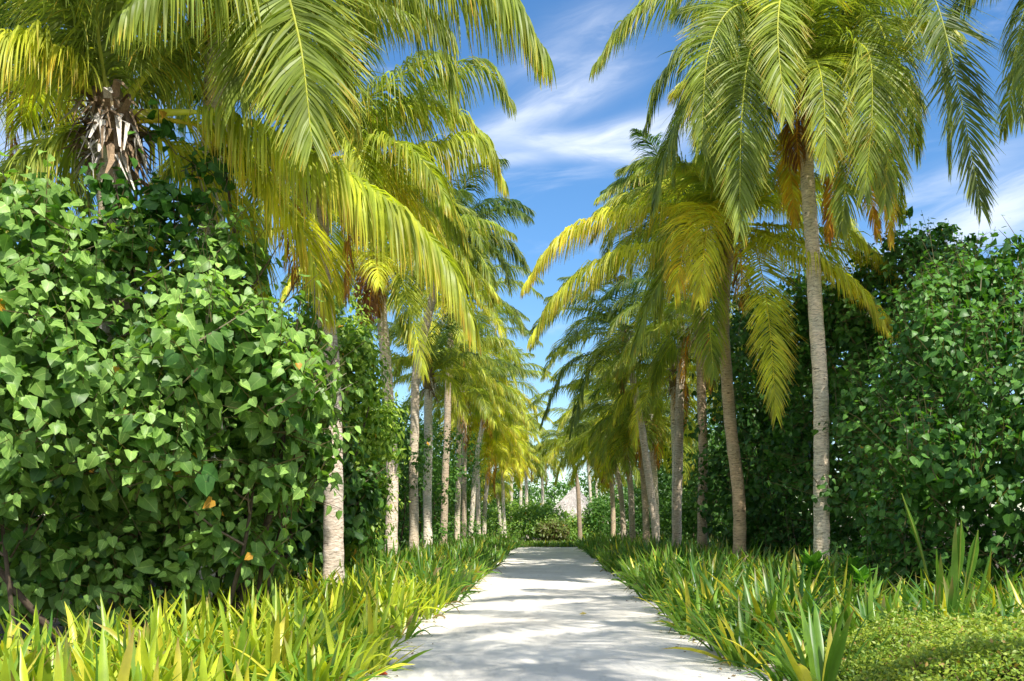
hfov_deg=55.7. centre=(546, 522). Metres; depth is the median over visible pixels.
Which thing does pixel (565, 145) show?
sky
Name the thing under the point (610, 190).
coconut palm
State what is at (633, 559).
strap leaf bed
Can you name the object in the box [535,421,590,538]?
coconut palm
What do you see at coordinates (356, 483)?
leafy shrub
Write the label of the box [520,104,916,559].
coconut palm
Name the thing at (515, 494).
leafy shrub
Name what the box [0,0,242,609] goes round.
coconut palm
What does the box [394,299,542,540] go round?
coconut palm
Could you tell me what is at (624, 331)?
coconut palm
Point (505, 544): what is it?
strap leaf bed
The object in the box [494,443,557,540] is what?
coconut palm
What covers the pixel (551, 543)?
grass
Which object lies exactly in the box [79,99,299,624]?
climbing vine
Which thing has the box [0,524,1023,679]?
ground
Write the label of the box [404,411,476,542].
leafy shrub
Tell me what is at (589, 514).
leafy shrub
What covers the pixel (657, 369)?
coconut palm
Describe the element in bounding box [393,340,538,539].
coconut palm
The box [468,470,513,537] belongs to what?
coconut palm
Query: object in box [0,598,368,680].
strap leaf bed
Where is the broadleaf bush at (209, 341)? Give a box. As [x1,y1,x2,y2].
[0,150,378,649]
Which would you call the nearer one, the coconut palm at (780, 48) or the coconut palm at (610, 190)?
the coconut palm at (780, 48)
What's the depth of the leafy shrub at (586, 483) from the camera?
98.82 m
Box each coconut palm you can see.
[0,0,160,222]
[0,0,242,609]
[0,0,480,633]
[105,0,556,601]
[122,20,516,586]
[243,182,517,553]
[370,313,514,546]
[376,243,544,543]
[388,159,535,548]
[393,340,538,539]
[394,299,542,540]
[433,397,528,534]
[435,343,553,537]
[451,415,541,534]
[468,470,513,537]
[470,436,540,536]
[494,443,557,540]
[499,393,553,539]
[501,402,545,538]
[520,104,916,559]
[527,388,661,539]
[528,262,732,542]
[529,348,668,541]
[529,439,563,506]
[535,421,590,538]
[556,424,636,537]
[557,417,592,501]
[564,370,696,542]
[566,360,736,534]
[584,313,748,504]
[588,128,772,548]
[589,0,1007,561]
[598,232,802,549]
[941,0,1023,144]
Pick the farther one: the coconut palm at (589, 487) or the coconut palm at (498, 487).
the coconut palm at (589, 487)
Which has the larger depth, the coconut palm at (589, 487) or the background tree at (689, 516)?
the coconut palm at (589, 487)
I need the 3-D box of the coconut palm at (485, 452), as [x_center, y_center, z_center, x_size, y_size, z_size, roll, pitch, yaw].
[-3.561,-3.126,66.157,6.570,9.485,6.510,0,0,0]
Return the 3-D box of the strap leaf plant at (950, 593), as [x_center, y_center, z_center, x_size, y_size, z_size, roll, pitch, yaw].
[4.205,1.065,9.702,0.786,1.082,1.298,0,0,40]
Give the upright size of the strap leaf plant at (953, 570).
1.638 m
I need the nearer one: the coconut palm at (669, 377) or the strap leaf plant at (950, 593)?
the strap leaf plant at (950, 593)
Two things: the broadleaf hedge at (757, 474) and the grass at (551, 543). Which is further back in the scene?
the grass at (551, 543)
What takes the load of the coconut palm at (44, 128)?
on the ground at (55, 625)
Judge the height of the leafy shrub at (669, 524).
8.676 m
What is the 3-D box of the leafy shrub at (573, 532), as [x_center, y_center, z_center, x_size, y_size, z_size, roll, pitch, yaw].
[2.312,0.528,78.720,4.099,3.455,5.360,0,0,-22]
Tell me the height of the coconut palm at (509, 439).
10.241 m
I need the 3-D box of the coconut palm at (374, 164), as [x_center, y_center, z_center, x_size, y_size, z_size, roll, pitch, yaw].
[-4.109,-3.699,18.091,7.081,10.600,7.195,0,0,0]
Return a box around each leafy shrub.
[0,208,400,586]
[272,266,415,571]
[365,418,445,551]
[376,396,464,548]
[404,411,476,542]
[432,431,490,541]
[439,458,521,537]
[439,459,492,536]
[448,464,544,536]
[474,485,559,537]
[475,496,550,540]
[494,497,572,540]
[528,510,571,542]
[560,462,664,527]
[560,510,597,541]
[574,492,626,534]
[582,476,642,535]
[616,455,687,536]
[633,425,716,540]
[643,400,753,543]
[682,369,799,543]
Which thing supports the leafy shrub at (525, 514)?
on the ground at (55, 625)
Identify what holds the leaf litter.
on the path
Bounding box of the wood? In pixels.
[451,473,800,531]
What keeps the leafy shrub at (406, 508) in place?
on the ground at (55, 625)
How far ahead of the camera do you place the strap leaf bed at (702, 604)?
11.95 m
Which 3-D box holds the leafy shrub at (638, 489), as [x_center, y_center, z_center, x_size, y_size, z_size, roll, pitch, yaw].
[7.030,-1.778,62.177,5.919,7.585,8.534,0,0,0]
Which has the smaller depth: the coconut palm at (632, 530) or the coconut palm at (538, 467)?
the coconut palm at (632, 530)
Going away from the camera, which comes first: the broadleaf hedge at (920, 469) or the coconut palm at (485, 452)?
the broadleaf hedge at (920, 469)
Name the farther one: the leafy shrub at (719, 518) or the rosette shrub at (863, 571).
the leafy shrub at (719, 518)
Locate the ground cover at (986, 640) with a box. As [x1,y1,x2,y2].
[808,597,1023,680]
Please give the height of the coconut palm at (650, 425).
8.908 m
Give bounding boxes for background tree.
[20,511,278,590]
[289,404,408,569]
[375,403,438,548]
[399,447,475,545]
[669,375,811,540]
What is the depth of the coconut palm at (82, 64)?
12.64 m
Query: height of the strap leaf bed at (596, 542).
1.581 m
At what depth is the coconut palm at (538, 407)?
89.88 m
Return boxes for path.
[340,547,789,680]
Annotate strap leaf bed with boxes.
[0,554,468,680]
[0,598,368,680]
[255,535,510,603]
[405,532,528,561]
[570,530,721,560]
[591,531,888,595]
[619,546,1023,680]
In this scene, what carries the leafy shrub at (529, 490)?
on the ground at (55, 625)
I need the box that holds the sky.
[0,0,1023,523]
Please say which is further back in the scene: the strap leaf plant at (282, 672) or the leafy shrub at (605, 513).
the leafy shrub at (605, 513)
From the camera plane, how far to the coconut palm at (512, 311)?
43.85 m
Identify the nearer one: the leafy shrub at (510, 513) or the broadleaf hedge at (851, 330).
the broadleaf hedge at (851, 330)
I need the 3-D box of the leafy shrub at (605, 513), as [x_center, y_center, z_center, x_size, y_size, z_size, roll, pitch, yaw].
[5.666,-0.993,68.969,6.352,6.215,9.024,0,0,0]
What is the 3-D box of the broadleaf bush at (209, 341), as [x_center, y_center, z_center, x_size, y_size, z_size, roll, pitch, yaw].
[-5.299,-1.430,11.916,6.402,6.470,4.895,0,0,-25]
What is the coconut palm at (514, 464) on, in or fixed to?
on the ground at (55, 625)
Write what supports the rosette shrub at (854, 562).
on the ground at (55, 625)
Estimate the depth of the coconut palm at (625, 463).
46.26 m
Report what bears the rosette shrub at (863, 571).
on the ground at (55, 625)
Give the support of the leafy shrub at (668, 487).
on the ground at (55, 625)
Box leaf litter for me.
[377,574,750,678]
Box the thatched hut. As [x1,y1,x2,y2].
[553,487,603,540]
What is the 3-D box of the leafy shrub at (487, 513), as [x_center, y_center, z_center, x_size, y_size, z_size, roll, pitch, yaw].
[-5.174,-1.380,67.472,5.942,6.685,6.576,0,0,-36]
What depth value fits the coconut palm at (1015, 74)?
19.26 m
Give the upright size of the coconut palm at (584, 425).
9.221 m
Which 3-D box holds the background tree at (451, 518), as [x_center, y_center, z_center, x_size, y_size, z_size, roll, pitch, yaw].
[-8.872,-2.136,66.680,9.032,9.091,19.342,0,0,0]
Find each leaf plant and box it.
[230,637,410,680]
[736,596,928,680]
[827,577,900,663]
[888,523,991,618]
[901,493,978,603]
[919,576,1001,668]
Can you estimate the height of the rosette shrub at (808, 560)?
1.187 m
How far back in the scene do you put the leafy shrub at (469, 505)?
77.79 m
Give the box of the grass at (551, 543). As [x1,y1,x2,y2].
[519,539,577,546]
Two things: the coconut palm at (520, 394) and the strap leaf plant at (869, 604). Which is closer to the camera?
the strap leaf plant at (869, 604)
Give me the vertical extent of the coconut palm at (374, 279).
12.034 m
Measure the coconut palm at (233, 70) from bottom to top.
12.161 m
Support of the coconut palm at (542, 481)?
on the ground at (55, 625)
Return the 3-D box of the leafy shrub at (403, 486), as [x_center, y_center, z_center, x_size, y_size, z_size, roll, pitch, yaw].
[-6.120,-1.178,35.251,4.795,6.050,5.292,0,0,-12]
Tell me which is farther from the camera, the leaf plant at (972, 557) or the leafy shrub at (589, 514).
the leafy shrub at (589, 514)
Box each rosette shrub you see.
[798,549,835,591]
[835,555,868,585]
[848,565,875,601]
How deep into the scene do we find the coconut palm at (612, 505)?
59.87 m
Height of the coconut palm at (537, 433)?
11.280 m
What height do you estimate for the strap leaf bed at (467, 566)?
1.620 m
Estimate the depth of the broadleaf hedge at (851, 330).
24.55 m
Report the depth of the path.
13.25 m
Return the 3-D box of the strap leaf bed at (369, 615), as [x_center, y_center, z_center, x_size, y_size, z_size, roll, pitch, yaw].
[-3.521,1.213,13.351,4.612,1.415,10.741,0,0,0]
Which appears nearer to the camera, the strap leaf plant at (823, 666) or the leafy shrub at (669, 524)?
the strap leaf plant at (823, 666)
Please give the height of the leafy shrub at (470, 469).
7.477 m
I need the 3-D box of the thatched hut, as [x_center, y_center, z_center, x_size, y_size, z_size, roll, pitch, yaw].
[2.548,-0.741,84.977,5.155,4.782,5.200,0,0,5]
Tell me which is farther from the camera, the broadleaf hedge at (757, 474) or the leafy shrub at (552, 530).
the leafy shrub at (552, 530)
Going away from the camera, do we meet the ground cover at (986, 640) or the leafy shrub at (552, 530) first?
the ground cover at (986, 640)
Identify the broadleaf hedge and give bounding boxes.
[675,258,879,555]
[738,206,1023,563]
[822,217,1023,593]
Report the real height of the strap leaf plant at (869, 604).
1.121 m
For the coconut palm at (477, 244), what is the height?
13.795 m

